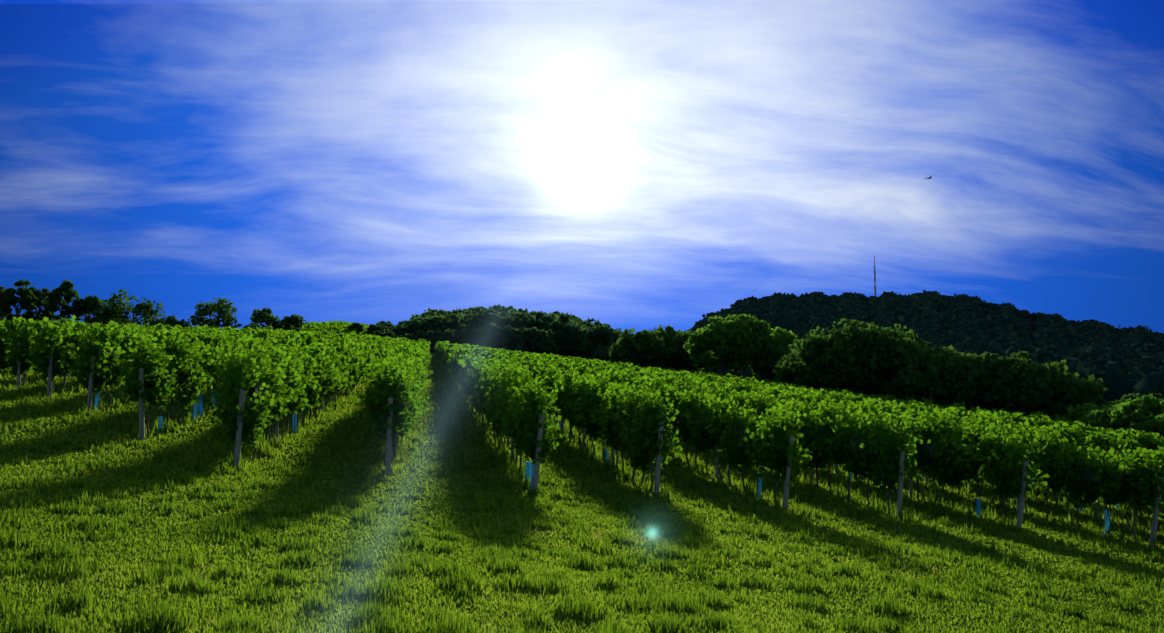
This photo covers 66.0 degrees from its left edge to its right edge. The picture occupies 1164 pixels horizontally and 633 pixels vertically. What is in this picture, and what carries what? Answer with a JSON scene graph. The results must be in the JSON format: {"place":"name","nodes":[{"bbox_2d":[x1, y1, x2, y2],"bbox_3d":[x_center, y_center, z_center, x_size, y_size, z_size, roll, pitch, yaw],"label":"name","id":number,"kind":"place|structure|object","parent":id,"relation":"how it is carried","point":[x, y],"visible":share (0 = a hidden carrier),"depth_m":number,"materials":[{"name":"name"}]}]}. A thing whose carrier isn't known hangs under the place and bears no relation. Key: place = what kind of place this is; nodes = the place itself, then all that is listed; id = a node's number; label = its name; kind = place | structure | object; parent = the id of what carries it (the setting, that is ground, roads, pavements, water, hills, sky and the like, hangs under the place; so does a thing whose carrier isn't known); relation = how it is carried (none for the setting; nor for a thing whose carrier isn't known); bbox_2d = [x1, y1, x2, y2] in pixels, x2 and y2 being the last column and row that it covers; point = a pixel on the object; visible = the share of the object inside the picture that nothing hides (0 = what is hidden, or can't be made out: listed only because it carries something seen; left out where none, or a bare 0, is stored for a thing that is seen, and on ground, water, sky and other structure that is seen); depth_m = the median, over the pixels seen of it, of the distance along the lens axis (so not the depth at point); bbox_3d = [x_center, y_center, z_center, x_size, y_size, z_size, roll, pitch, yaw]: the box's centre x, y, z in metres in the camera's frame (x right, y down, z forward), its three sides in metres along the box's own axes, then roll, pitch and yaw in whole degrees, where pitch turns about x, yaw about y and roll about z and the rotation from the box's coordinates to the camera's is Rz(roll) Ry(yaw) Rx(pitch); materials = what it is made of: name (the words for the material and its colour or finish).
{"place":"outdoors","nodes":[
{"label":"outdoors","id":0,"kind":"place"},
{"bbox_2d":[0,328,1163,632],"bbox_3d":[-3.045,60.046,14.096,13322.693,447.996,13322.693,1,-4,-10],"label":"ground","id":1,"kind":"structure","parent":0,"point":[588,550],"depth_m":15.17,"materials":[{"name":"green plant"}]},
{"bbox_2d":[0,280,363,333],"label":"tree","id":2,"kind":"object","parent":1,"relation":"on","point":[31,300],"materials":[{"name":"green plant"}]},
{"bbox_2d":[366,304,626,361],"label":"trees","id":3,"kind":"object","parent":1,"relation":"on","point":[509,328],"materials":[{"name":"green plant"}]},
{"bbox_2d":[0,315,1163,544],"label":"vineyard","id":4,"kind":"object","parent":1,"relation":"on","point":[525,384],"depth_m":27.27,"materials":[{"name":"green plant"}]},
{"bbox_2d":[7,338,1156,491],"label":"trellis wires","id":5,"kind":"object","parent":1,"relation":"on","point":[1087,475],"depth_m":26.23,"materials":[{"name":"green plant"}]},
{"bbox_2d":[17,343,1163,546],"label":"vineyard posts","id":6,"kind":"object","parent":1,"relation":"on","point":[1019,501],"depth_m":23.63,"materials":[{"name":"wood"}]},
{"bbox_2d":[94,385,1118,535],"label":"vineyard shelters","id":7,"kind":"object","parent":1,"relation":"on","point":[528,468],"depth_m":25.64,"materials":[{"name":"blue plastic"}]},
{"bbox_2d":[874,256,875,295],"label":"radio mast","id":8,"kind":"object","parent":1,"relation":"on","point":[874,277],"depth_m":2336.88,"materials":[{"name":"silver metal"}]},
{"bbox_2d":[607,318,1163,419],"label":"trees","id":9,"kind":"object","parent":1,"relation":"on","point":[847,357],"materials":[{"name":"green plant"}]},
{"bbox_2d":[683,314,1163,435],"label":"trees","id":10,"kind":"object","parent":1,"relation":"on","point":[738,336],"depth_m":135.27,"materials":[{"name":"green plant"}]},
{"bbox_3d":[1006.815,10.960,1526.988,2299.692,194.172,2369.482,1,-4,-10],"label":"forest trunks","id":11,"kind":"structure","parent":1,"relation":"on","visible":0},
{"bbox_2d":[595,290,1163,401],"bbox_3d":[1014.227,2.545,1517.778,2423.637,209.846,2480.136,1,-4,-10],"label":"forest hill","id":12,"kind":"structure","parent":11,"relation":"on","point":[1120,362],"depth_m":862.70,"materials":[{"name":"green plant"}]},
{"bbox_2d":[0,0,1163,333],"label":"sky","id":13,"kind":"structure","parent":0,"point":[639,165],"materials":[{"name":"blue"}]}
]}

